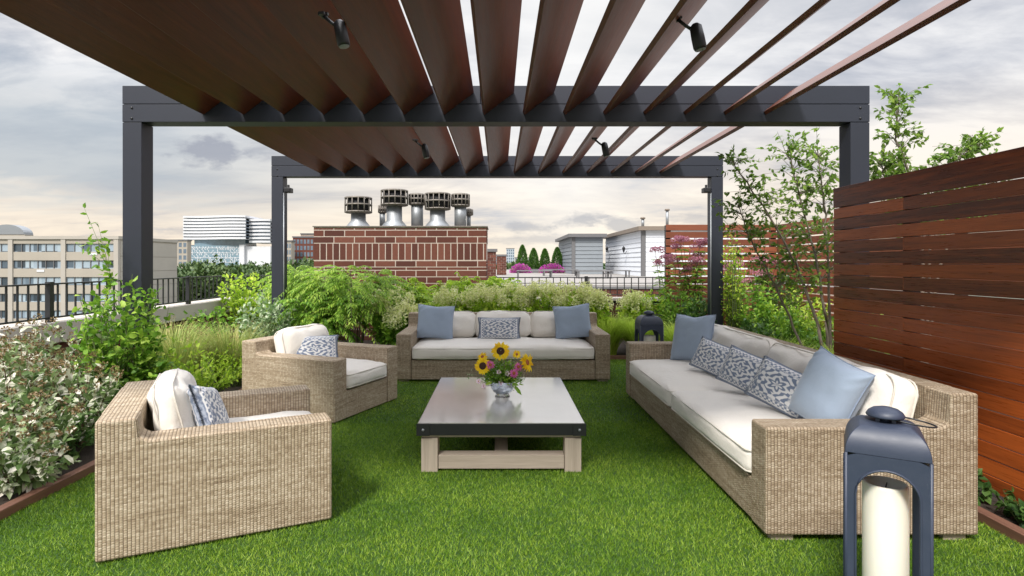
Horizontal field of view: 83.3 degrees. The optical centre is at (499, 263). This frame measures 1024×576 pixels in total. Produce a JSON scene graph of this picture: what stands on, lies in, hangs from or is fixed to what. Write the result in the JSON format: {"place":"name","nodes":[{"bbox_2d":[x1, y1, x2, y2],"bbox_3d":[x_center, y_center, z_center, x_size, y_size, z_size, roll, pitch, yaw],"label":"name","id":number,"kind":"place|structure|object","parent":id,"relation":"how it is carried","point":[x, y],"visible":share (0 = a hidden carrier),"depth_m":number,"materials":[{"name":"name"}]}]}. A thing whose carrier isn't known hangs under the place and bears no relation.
{"place":"outdoors","nodes":[
{"label":"outdoors","id":0,"kind":"place"},
{"bbox_2d":[0,224,32,235],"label":"curved roof hall","id":1,"kind":"structure","parent":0,"point":[11,230],"depth_m":150.00,"materials":[{"name":"metal"}]},
{"bbox_2d":[108,316,237,373],"bbox_3d":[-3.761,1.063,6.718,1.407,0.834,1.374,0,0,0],"label":"ornamental grass","id":2,"kind":"object","parent":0,"point":[186,357],"depth_m":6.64,"materials":[{"name":"plant"}]},
{"bbox_2d":[168,239,191,267],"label":"apartment building","id":3,"kind":"structure","parent":0,"point":[183,250],"depth_m":300.00,"materials":[{"name":"concrete"}]},
{"bbox_2d":[183,215,271,265],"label":"hospital building","id":4,"kind":"structure","parent":0,"point":[232,238],"depth_m":388.75,"materials":[{"name":"white glass"}]},
{"bbox_2d":[182,317,277,383],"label":"ornamental grass","id":5,"kind":"object","parent":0,"point":[228,340],"depth_m":7.03,"materials":[{"name":"plant"}]},
{"bbox_2d":[292,236,313,263],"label":"apartment building","id":6,"kind":"structure","parent":0,"point":[304,246],"depth_m":300.00,"materials":[{"name":"red brick"}]},
{"bbox_2d":[0,0,1023,263],"label":"sky","id":7,"kind":"structure","parent":0,"point":[61,124],"materials":[{"name":"grey"}]},
{"bbox_2d":[597,311,635,354],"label":"ornamental grass","id":8,"kind":"object","parent":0,"point":[612,329],"depth_m":9.12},
{"bbox_2d":[616,314,669,344],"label":"ornamental grass","id":9,"kind":"object","parent":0,"point":[630,334],"depth_m":9.08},
{"label":"ground","id":10,"kind":"structure","parent":0,"visible":0},
{"bbox_2d":[0,236,177,324],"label":"office building","id":11,"kind":"structure","parent":10,"relation":"on","point":[37,259],"depth_m":109.16,"materials":[{"name":"concrete"}]},
{"bbox_2d":[14,244,60,251],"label":"window","id":12,"kind":"structure","parent":11,"relation":"in","point":[17,247],"depth_m":109.30,"materials":[{"name":"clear glass"}]},
{"bbox_2d":[14,260,60,268],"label":"window","id":13,"kind":"structure","parent":11,"relation":"in","point":[18,264],"depth_m":109.30,"materials":[{"name":"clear glass"}]},
{"bbox_2d":[14,277,60,284],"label":"window","id":14,"kind":"structure","parent":11,"relation":"in","point":[17,280],"depth_m":109.30,"materials":[{"name":"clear glass"}]},
{"bbox_2d":[66,244,112,251],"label":"window","id":15,"kind":"structure","parent":11,"relation":"in","point":[69,247],"depth_m":109.30,"materials":[{"name":"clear glass"}]},
{"bbox_2d":[66,260,112,268],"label":"window","id":16,"kind":"structure","parent":11,"relation":"in","point":[70,264],"depth_m":109.30,"materials":[{"name":"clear glass"}]},
{"bbox_2d":[177,254,313,302],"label":"woodland","id":17,"kind":"object","parent":10,"relation":"on","point":[194,268],"visible":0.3,"depth_m":137.24,"materials":[{"name":"plant"}]},
{"bbox_2d":[487,249,496,277],"bbox_3d":[-0.278,6.500,20.167,0.433,14.000,0.433,0,0,0],"label":"brick chimney","id":18,"kind":"object","parent":10,"relation":"on","point":[491,258],"visible":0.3,"depth_m":19.99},
{"bbox_2d":[513,287,833,339],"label":"parapet wall","id":19,"kind":"structure","parent":10,"relation":"on","point":[621,290],"depth_m":16.99,"materials":[{"name":"red concrete"}]},
{"bbox_2d":[496,270,944,293],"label":"neighbour roof","id":20,"kind":"structure","parent":10,"relation":"on","point":[592,280],"depth_m":23.32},
{"bbox_2d":[555,234,606,273],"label":"roof shed","id":21,"kind":"structure","parent":20,"relation":"on","point":[581,251],"depth_m":34.70,"materials":[{"name":"grey"}]},
{"bbox_2d":[603,226,747,275],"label":"roof shed","id":22,"kind":"structure","parent":20,"relation":"on","point":[638,242],"depth_m":29.78,"materials":[{"name":"white"}]},
{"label":"roof deck","id":23,"kind":"structure","parent":10,"relation":"on","visible":0},
{"bbox_2d":[0,297,238,385],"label":"parapet wall","id":24,"kind":"structure","parent":23,"relation":"on","point":[178,309],"depth_m":8.43,"materials":[{"name":"grey concrete"}]},
{"bbox_2d":[0,275,234,324],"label":"metal railing","id":25,"kind":"object","parent":24,"relation":"on","point":[49,299],"visible":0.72,"depth_m":6.81,"materials":[{"name":"metal"}]},
{"bbox_2d":[312,226,488,339],"bbox_3d":[-1.890,0.419,11.473,3.340,2.262,0.995,0,0,0],"label":"brick chimney","id":26,"kind":"object","parent":23,"relation":"on","point":[428,256],"visible":0.42,"depth_m":11.00,"materials":[{"name":"brick"}]},
{"bbox_2d":[344,196,371,225],"bbox_3d":[-2.799,-1.023,11.450,0.548,0.622,0.541,0,0,0],"label":"chimney flue","id":27,"kind":"object","parent":26,"relation":"on","point":[358,208],"visible":0.96,"depth_m":11.27,"materials":[{"name":"metal"}]},
{"bbox_2d":[381,188,407,225],"bbox_3d":[-2.074,-1.091,11.400,0.546,0.759,0.538,0,0,0],"label":"chimney flue","id":28,"kind":"object","parent":26,"relation":"on","point":[394,201],"visible":0.98,"depth_m":11.24,"materials":[{"name":"metal"}]},
{"bbox_2d":[408,193,424,225],"bbox_3d":[-1.644,-1.061,11.550,0.351,0.698,0.343,0,0,0],"label":"chimney flue","id":29,"kind":"object","parent":26,"relation":"on","point":[416,202],"visible":0.91,"depth_m":11.44,"materials":[{"name":"metal"}]},
{"bbox_2d":[425,192,450,225],"bbox_3d":[-1.219,-1.060,11.400,0.526,0.696,0.526,0,0,0],"label":"chimney flue","id":30,"kind":"object","parent":26,"relation":"on","point":[437,205],"visible":0.94,"depth_m":11.24,"materials":[{"name":"metal"}]},
{"bbox_2d":[451,193,469,225],"bbox_3d":[-0.775,-1.058,11.500,0.380,0.692,0.371,0,0,0],"label":"chimney flue","id":31,"kind":"object","parent":26,"relation":"on","point":[460,202],"visible":0.98,"depth_m":11.39,"materials":[{"name":"metal"}]},
{"bbox_2d":[0,360,1023,575],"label":"lawn","id":32,"kind":"structure","parent":23,"relation":"on","point":[670,568],"depth_m":3.20,"materials":[{"name":"plant"}]},
{"bbox_2d":[95,368,331,562],"bbox_3d":[-1.709,1.084,3.587,1.172,0.832,1.080,0,0,-26],"label":"wicker armchair","id":33,"kind":"object","parent":32,"relation":"on","point":[170,473],"visible":0.94,"depth_m":3.12,"materials":[{"name":"wicker"}]},
{"bbox_2d":[187,384,229,425],"bbox_3d":[-1.741,0.881,3.459,0.136,0.313,0.451,-22,-9,-15],"label":"lumbar pillow","id":34,"kind":"object","parent":33,"relation":"on","point":[207,406],"visible":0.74,"depth_m":3.31,"materials":[{"name":"blue fabric"}]},
{"bbox_2d":[242,324,396,422],"bbox_3d":[-1.839,1.082,6.053,1.173,0.836,1.080,0,0,22],"label":"wicker armchair","id":35,"kind":"object","parent":32,"relation":"on","point":[351,379],"visible":0.88,"depth_m":5.71,"materials":[{"name":"wicker"}]},
{"bbox_2d":[296,334,338,356],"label":"lumbar pillow","id":36,"kind":"object","parent":35,"relation":"on","point":[326,345],"visible":0.56,"depth_m":6.01,"materials":[{"name":"blue fabric"}]},
{"bbox_2d":[416,377,585,471],"bbox_3d":[0.015,1.320,4.930,1.210,0.360,1.676,0,0,0],"label":"coffee table","id":37,"kind":"object","parent":32,"relation":"on","point":[471,407],"visible":1,"depth_m":4.18,"materials":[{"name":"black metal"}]},
{"bbox_2d":[491,381,514,397],"bbox_3d":[0.028,1.073,4.930,0.212,0.134,0.212,0,0,0],"label":"glass vase","id":38,"kind":"object","parent":37,"relation":"on","point":[503,390],"visible":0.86,"depth_m":4.85,"materials":[{"name":"white"}]},
{"bbox_2d":[467,350,524,394],"bbox_3d":[-0.012,0.921,4.954,0.472,0.380,0.317,0,0,22],"label":"bouquet greenery","id":39,"kind":"object","parent":38,"relation":"in","point":[498,365],"visible":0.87,"depth_m":4.88,"materials":[{"name":"green plant"}]},
{"bbox_2d":[396,310,609,381],"bbox_3d":[0.050,1.083,7.809,2.700,0.834,1.172,0,0,0],"label":"wicker sofa","id":40,"kind":"object","parent":32,"relation":"on","point":[581,358],"visible":0.61,"depth_m":7.26,"materials":[{"name":"brown plastic"}]},
{"bbox_2d":[417,304,454,338],"bbox_3d":[-0.870,0.800,7.860,0.506,0.467,0.181,4,-14,-6],"label":"throw pillow","id":41,"kind":"object","parent":40,"relation":"on","point":[435,322],"visible":0.99,"depth_m":7.79,"materials":[{"name":"blue fabric"}]},
{"bbox_2d":[478,317,520,338],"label":"lumbar pillow","id":42,"kind":"object","parent":40,"relation":"on","point":[498,328],"visible":0.96,"depth_m":7.75,"materials":[{"name":"blue fabric"}]},
{"bbox_2d":[552,303,590,338],"bbox_3d":[1.000,0.795,7.861,0.506,0.467,0.184,-6,-15,6],"label":"throw pillow","id":43,"kind":"object","parent":40,"relation":"on","point":[572,321],"visible":0.92,"depth_m":7.79,"materials":[{"name":"blue fabric"}]},
{"bbox_2d":[0,355,1023,544],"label":"kerb","id":44,"kind":"structure","parent":32,"relation":"on","point":[1005,527],"depth_m":3.50,"materials":[{"name":"wood"}]},
{"bbox_2d":[635,310,663,340],"bbox_3d":[1.843,1.039,7.040,0.318,0.922,0.293,0,0,0],"label":"metal lantern","id":45,"kind":"object","parent":32,"relation":"on","point":[646,322],"visible":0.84,"depth_m":6.91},
{"bbox_2d":[626,324,977,539],"bbox_3d":[1.991,1.067,4.806,1.172,0.867,3.430,0,0,0],"label":"wicker sofa","id":46,"kind":"object","parent":32,"relation":"on","point":[771,472],"visible":0.52,"depth_m":3.23,"materials":[{"name":"wicker"}]},
{"bbox_2d":[670,314,715,360],"bbox_3d":[2.019,0.780,6.019,0.198,0.507,0.487,19,-14,-33],"label":"throw pillow","id":47,"kind":"object","parent":46,"relation":"on","point":[689,332],"visible":0.77,"depth_m":5.96,"materials":[{"name":"blue fabric"}]},
{"bbox_2d":[689,336,729,375],"bbox_3d":[1.980,0.875,5.300,0.154,0.308,0.492,26,-1,-26],"label":"lumbar pillow","id":48,"kind":"object","parent":46,"relation":"on","point":[710,356],"visible":0.62,"depth_m":5.27,"materials":[{"name":"blue fabric"}]},
{"bbox_2d":[715,345,762,390],"bbox_3d":[1.979,0.869,4.619,0.160,0.321,0.491,26,0,-26],"label":"lumbar pillow","id":49,"kind":"object","parent":46,"relation":"on","point":[739,369],"visible":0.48,"depth_m":4.61,"materials":[{"name":"blue fabric"}]},
{"bbox_2d":[743,355,803,418],"bbox_3d":[1.959,0.867,3.980,0.154,0.323,0.511,29,0,-27],"label":"lumbar pillow","id":50,"kind":"object","parent":46,"relation":"on","point":[773,383],"visible":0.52,"depth_m":3.97,"materials":[{"name":"blue fabric"}]},
{"bbox_2d":[788,346,875,418],"bbox_3d":[2.030,0.800,3.550,0.222,0.467,0.447,20,10,-14],"label":"throw pillow","id":51,"kind":"object","parent":46,"relation":"on","point":[830,385],"visible":0.84,"depth_m":3.45,"materials":[{"name":"blue fabric"}]},
{"bbox_2d":[843,406,937,575],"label":"metal lantern","id":52,"kind":"object","parent":32,"relation":"on","point":[884,439],"visible":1,"depth_m":2.24,"materials":[{"name":"metal"}]},
{"bbox_2d":[862,475,909,575],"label":"pillar candle","id":53,"kind":"object","parent":52,"relation":"in","point":[885,526],"visible":0.98,"depth_m":2.26,"materials":[{"name":"beige wax"}]},
{"bbox_2d":[0,340,1023,525],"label":"planting soil","id":54,"kind":"structure","parent":23,"relation":"on","point":[87,454],"depth_m":4.23,"materials":[{"name":"soil"}]},
{"bbox_2d":[0,337,63,451],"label":"silver leaf plant","id":55,"kind":"object","parent":54,"relation":"on","point":[31,375],"visible":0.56,"depth_m":4.39,"materials":[{"name":"plant"}]},
{"bbox_2d":[0,340,64,418],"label":"silver leaf plant","id":56,"kind":"object","parent":54,"relation":"on","point":[25,366],"visible":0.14,"depth_m":4.81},
{"bbox_2d":[0,322,65,399],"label":"silver leaf plant","id":57,"kind":"object","parent":54,"relation":"on","point":[14,339],"visible":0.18,"depth_m":5.02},
{"bbox_2d":[0,413,79,499],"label":"silver leaf plant","id":58,"kind":"object","parent":54,"relation":"on","point":[37,467],"visible":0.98,"depth_m":3.67,"materials":[{"name":"plant"}]},
{"bbox_2d":[2,313,82,410],"bbox_3d":[-4.270,0.972,5.331,0.698,1.024,0.729,0,0,0],"label":"silver leaf plant","id":59,"kind":"object","parent":54,"relation":"on","point":[50,354],"visible":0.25,"depth_m":5.45,"materials":[{"name":"plant"}]},
{"bbox_2d":[0,379,86,476],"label":"silver leaf plant","id":60,"kind":"object","parent":54,"relation":"on","point":[69,419],"visible":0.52,"depth_m":4.05,"materials":[{"name":"plant"}]},
{"bbox_2d":[41,402,96,458],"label":"leafy perennial","id":61,"kind":"object","parent":54,"relation":"on","point":[74,452],"visible":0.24,"depth_m":4.34,"materials":[{"name":"green plant"}]},
{"bbox_2d":[37,359,123,447],"bbox_3d":[-3.363,1.117,4.633,0.667,0.733,0.664,0,0,0],"label":"silver leaf plant","id":62,"kind":"object","parent":54,"relation":"on","point":[96,405],"visible":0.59,"depth_m":4.63,"materials":[{"name":"plant"}]},
{"bbox_2d":[57,328,134,419],"bbox_3d":[-3.624,1.020,5.196,0.671,0.926,0.685,0,0,-28],"label":"silver leaf plant","id":63,"kind":"object","parent":54,"relation":"on","point":[93,359],"visible":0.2,"depth_m":5.03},
{"bbox_2d":[66,203,175,404],"bbox_3d":[-3.447,0.464,5.231,0.862,2.038,0.741,0,0,36],"label":"climbing shrub","id":64,"kind":"object","parent":54,"relation":"on","point":[144,355],"visible":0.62,"depth_m":5.15,"materials":[{"name":"green plant"}]},
{"bbox_2d":[153,337,216,387],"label":"leafy perennial","id":65,"kind":"object","parent":54,"relation":"on","point":[197,376],"visible":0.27,"depth_m":5.73,"materials":[{"name":"green plant"}]},
{"bbox_2d":[178,348,241,391],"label":"leafy perennial","id":66,"kind":"object","parent":54,"relation":"on","point":[221,385],"visible":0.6,"depth_m":6.38,"materials":[{"name":"green plant"}]},
{"bbox_2d":[177,306,243,352],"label":"leafy shrub","id":67,"kind":"object","parent":54,"relation":"on","point":[219,314],"visible":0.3,"depth_m":9.02,"materials":[{"name":"green plant"}]},
{"bbox_2d":[210,342,241,386],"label":"leafy perennial","id":68,"kind":"object","parent":54,"relation":"on","point":[233,369],"visible":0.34,"depth_m":6.82,"materials":[{"name":"green plant"}]},
{"bbox_2d":[216,272,271,334],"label":"leafy shrub","id":69,"kind":"object","parent":54,"relation":"on","point":[239,300],"visible":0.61,"depth_m":10.18,"materials":[{"name":"green plant"}]},
{"bbox_2d":[233,289,295,338],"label":"variegated shrub","id":70,"kind":"object","parent":54,"relation":"on","point":[276,312],"visible":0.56,"depth_m":8.29,"materials":[{"name":"green plant"}]},
{"bbox_2d":[255,264,364,326],"bbox_3d":[-3.010,0.745,9.722,1.884,1.477,1.862,0,0,0],"label":"cutleaf sumac","id":71,"kind":"object","parent":54,"relation":"on","point":[301,279],"visible":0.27,"depth_m":9.38,"materials":[{"name":"green plant"}]},
{"bbox_2d":[267,290,377,342],"bbox_3d":[-2.873,0.951,9.126,1.673,1.070,1.613,0,0,-23],"label":"cutleaf sumac","id":72,"kind":"object","parent":54,"relation":"on","point":[300,317],"visible":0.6,"depth_m":8.80,"materials":[{"name":"green plant"}]},
{"bbox_2d":[286,265,421,342],"bbox_3d":[-2.426,0.754,9.370,1.953,1.462,2.001,0,0,29],"label":"cutleaf sumac","id":73,"kind":"object","parent":54,"relation":"on","point":[368,289],"visible":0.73,"depth_m":8.89,"materials":[{"name":"green plant"}]},
{"bbox_2d":[360,285,417,344],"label":"hydrangea shrub","id":74,"kind":"object","parent":54,"relation":"on","point":[378,328],"visible":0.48,"depth_m":9.11,"materials":[{"name":"green plant"}]},
{"bbox_2d":[382,300,423,345],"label":"hydrangea shrub","id":75,"kind":"object","parent":54,"relation":"on","point":[398,321],"visible":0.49,"depth_m":8.81,"materials":[{"name":"green plant"}]},
{"bbox_2d":[392,282,435,309],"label":"ferny shrub","id":76,"kind":"object","parent":54,"relation":"on","point":[424,297],"visible":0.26,"depth_m":9.78,"materials":[{"name":"green plant"}]},
{"bbox_2d":[432,284,472,311],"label":"hydrangea shrub","id":77,"kind":"object","parent":54,"relation":"on","point":[442,295],"visible":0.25,"depth_m":9.09,"materials":[{"name":"green plant"}]},
{"bbox_2d":[446,272,506,310],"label":"ferny shrub","id":78,"kind":"object","parent":54,"relation":"on","point":[467,282],"visible":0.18,"depth_m":9.84,"materials":[{"name":"green plant"}]},
{"bbox_2d":[455,281,506,311],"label":"hydrangea shrub","id":79,"kind":"object","parent":54,"relation":"on","point":[488,299],"visible":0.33,"depth_m":9.18,"materials":[{"name":"green plant"}]},
{"bbox_2d":[0,0,970,378],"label":"pergola","id":80,"kind":"object","parent":54,"relation":"on","point":[298,88],"visible":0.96,"depth_m":5.12,"materials":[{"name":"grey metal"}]},
{"bbox_2d":[318,11,349,48],"bbox_3d":[-0.978,-1.378,3.407,0.199,0.220,0.082,0,0,11],"label":"spotlight","id":81,"kind":"object","parent":80,"relation":"attached to","point":[341,34],"visible":1,"depth_m":3.37,"materials":[{"name":"black metal"}]},
{"bbox_2d":[676,16,706,51],"bbox_3d":[1.122,-1.359,3.407,0.199,0.220,0.082,0,0,11],"label":"spotlight","id":82,"kind":"object","parent":80,"relation":"attached to","point":[698,40],"visible":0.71,"depth_m":3.37,"materials":[{"name":"black metal"}]},
{"bbox_2d":[480,276,521,310],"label":"ferny shrub","id":83,"kind":"object","parent":54,"relation":"on","point":[492,279],"visible":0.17,"depth_m":10.08,"materials":[{"name":"green plant"}]},
{"bbox_2d":[484,280,539,311],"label":"hydrangea shrub","id":84,"kind":"object","parent":54,"relation":"on","point":[508,292],"visible":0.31,"depth_m":9.46,"materials":[{"name":"green plant"}]},
{"bbox_2d":[514,279,571,311],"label":"hydrangea shrub","id":85,"kind":"object","parent":54,"relation":"on","point":[552,290],"visible":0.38,"depth_m":9.55,"materials":[{"name":"green plant"}]},
{"bbox_2d":[542,279,603,311],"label":"hydrangea shrub","id":86,"kind":"object","parent":54,"relation":"on","point":[583,292],"visible":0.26,"depth_m":9.55,"materials":[{"name":"green plant"}]},
{"bbox_2d":[575,287,613,326],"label":"hydrangea shrub","id":87,"kind":"object","parent":54,"relation":"on","point":[599,303],"visible":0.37,"depth_m":9.30,"materials":[{"name":"green plant"}]},
{"bbox_2d":[615,289,651,330],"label":"hydrangea shrub","id":88,"kind":"object","parent":54,"relation":"on","point":[631,300],"visible":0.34,"depth_m":9.76,"materials":[{"name":"green plant"}]},
{"bbox_2d":[625,285,670,335],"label":"leafy shrub","id":89,"kind":"object","parent":54,"relation":"on","point":[653,296],"visible":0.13,"depth_m":9.85,"materials":[{"name":"green plant"}]},
{"bbox_2d":[649,246,694,319],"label":"joe pye plant","id":90,"kind":"object","parent":54,"relation":"on","point":[665,256],"visible":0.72,"depth_m":10.12,"materials":[{"name":"green plant"}]},
{"bbox_2d":[655,283,702,334],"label":"leafy shrub","id":91,"kind":"object","parent":54,"relation":"on","point":[672,316],"visible":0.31,"depth_m":9.47,"materials":[{"name":"green plant"}]},
{"bbox_2d":[653,237,706,315],"bbox_3d":[3.184,0.514,10.085,1.069,1.935,0.531,0,0,0],"label":"joe pye plant","id":92,"kind":"object","parent":54,"relation":"on","point":[700,243],"visible":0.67,"depth_m":10.06,"materials":[{"name":"green plant"}]},
{"bbox_2d":[678,294,716,320],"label":"leafy shrub","id":93,"kind":"object","parent":54,"relation":"on","point":[703,303],"visible":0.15,"depth_m":9.24,"materials":[{"name":"green plant"}]},
{"bbox_2d":[670,235,733,313],"bbox_3d":[3.589,0.490,10.068,1.193,1.982,0.687,0,0,0],"label":"joe pye plant","id":94,"kind":"object","parent":54,"relation":"on","point":[679,239],"visible":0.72,"depth_m":10.12,"materials":[{"name":"green plant"}]},
{"bbox_2d":[664,225,776,325],"bbox_3d":[4.210,0.410,10.960,2.100,2.280,0.120,0,0,0],"label":"wooden screen","id":95,"kind":"object","parent":54,"relation":"on","point":[668,236],"visible":0.29,"depth_m":10.91,"materials":[{"name":"brown wood"}]},
{"bbox_2d":[719,228,746,328],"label":"climbing vine","id":96,"kind":"object","parent":54,"relation":"on","point":[731,303],"visible":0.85,"depth_m":8.89,"materials":[{"name":"green plant"}]},
{"bbox_2d":[723,275,778,336],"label":"leafy shrub","id":97,"kind":"object","parent":54,"relation":"on","point":[758,310],"visible":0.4,"depth_m":8.84,"materials":[{"name":"green plant"}]},
{"bbox_2d":[726,255,784,323],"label":"joe pye plant","id":98,"kind":"object","parent":54,"relation":"on","point":[761,291],"visible":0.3,"depth_m":9.43,"materials":[{"name":"green plant"}]},
{"bbox_2d":[740,317,789,339],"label":"leafy shrub","id":99,"kind":"object","parent":54,"relation":"on","point":[750,328],"visible":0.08,"depth_m":7.89,"materials":[{"name":"green plant"}]},
{"bbox_2d":[711,127,838,351],"bbox_3d":[3.467,-0.044,6.865,1.781,3.067,1.053,0,0,20],"label":"serviceberry tree","id":100,"kind":"object","parent":54,"relation":"on","point":[807,187],"visible":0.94,"depth_m":6.82,"materials":[{"name":"green plant"}]},
{"bbox_2d":[744,268,806,336],"bbox_3d":[4.763,0.769,9.928,1.059,1.430,1.067,0,0,0],"label":"leafy shrub","id":101,"kind":"object","parent":54,"relation":"on","point":[777,305],"visible":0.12,"depth_m":9.84,"materials":[{"name":"green plant"}]},
{"bbox_2d":[756,298,825,348],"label":"leafy shrub","id":102,"kind":"object","parent":54,"relation":"on","point":[784,330],"visible":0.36,"depth_m":7.82,"materials":[{"name":"green plant"}]},
{"bbox_2d":[761,285,833,342],"bbox_3d":[4.474,0.881,8.576,1.078,1.205,0.944,0,0,0],"label":"leafy shrub","id":103,"kind":"object","parent":54,"relation":"on","point":[805,310],"visible":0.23,"depth_m":8.55,"materials":[{"name":"green plant"}]},
{"bbox_2d":[833,146,1023,503],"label":"wooden fence","id":104,"kind":"object","parent":54,"relation":"on","point":[1000,448],"visible":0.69,"depth_m":3.97,"materials":[{"name":"wood"}]},
{"bbox_2d":[869,83,1011,362],"bbox_3d":[4.784,-0.218,6.139,1.970,3.404,0.862,0,0,0],"label":"serviceberry tree","id":105,"kind":"object","parent":54,"relation":"on","point":[973,146],"visible":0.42,"depth_m":6.05,"materials":[{"name":"green plant"}]},
{"bbox_2d":[978,468,1000,505],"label":"ground cover plant","id":106,"kind":"object","parent":54,"relation":"on","point":[987,492],"visible":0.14,"depth_m":3.52,"materials":[{"name":"green plant"}]},
{"bbox_2d":[991,484,1023,528],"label":"ground cover plant","id":107,"kind":"object","parent":54,"relation":"on","point":[1014,509],"visible":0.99,"depth_m":3.29,"materials":[{"name":"green plant"}]},
{"bbox_2d":[512,297,753,339],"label":"parapet wall","id":108,"kind":"structure","parent":23,"relation":"on","point":[614,306],"depth_m":10.99,"materials":[{"name":"red concrete"}]},
{"bbox_2d":[494,276,764,294],"bbox_3d":[2.540,0.455,11.120,5.320,0.410,0.060,0,0,0],"label":"metal railing","id":109,"kind":"object","parent":108,"relation":"on","point":[586,278],"visible":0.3,"depth_m":11.11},
{"bbox_2d":[776,195,1023,384],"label":"wooden screen","id":110,"kind":"object","parent":23,"relation":"on","point":[814,240],"visible":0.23,"depth_m":9.39,"materials":[{"name":"brown wood"}]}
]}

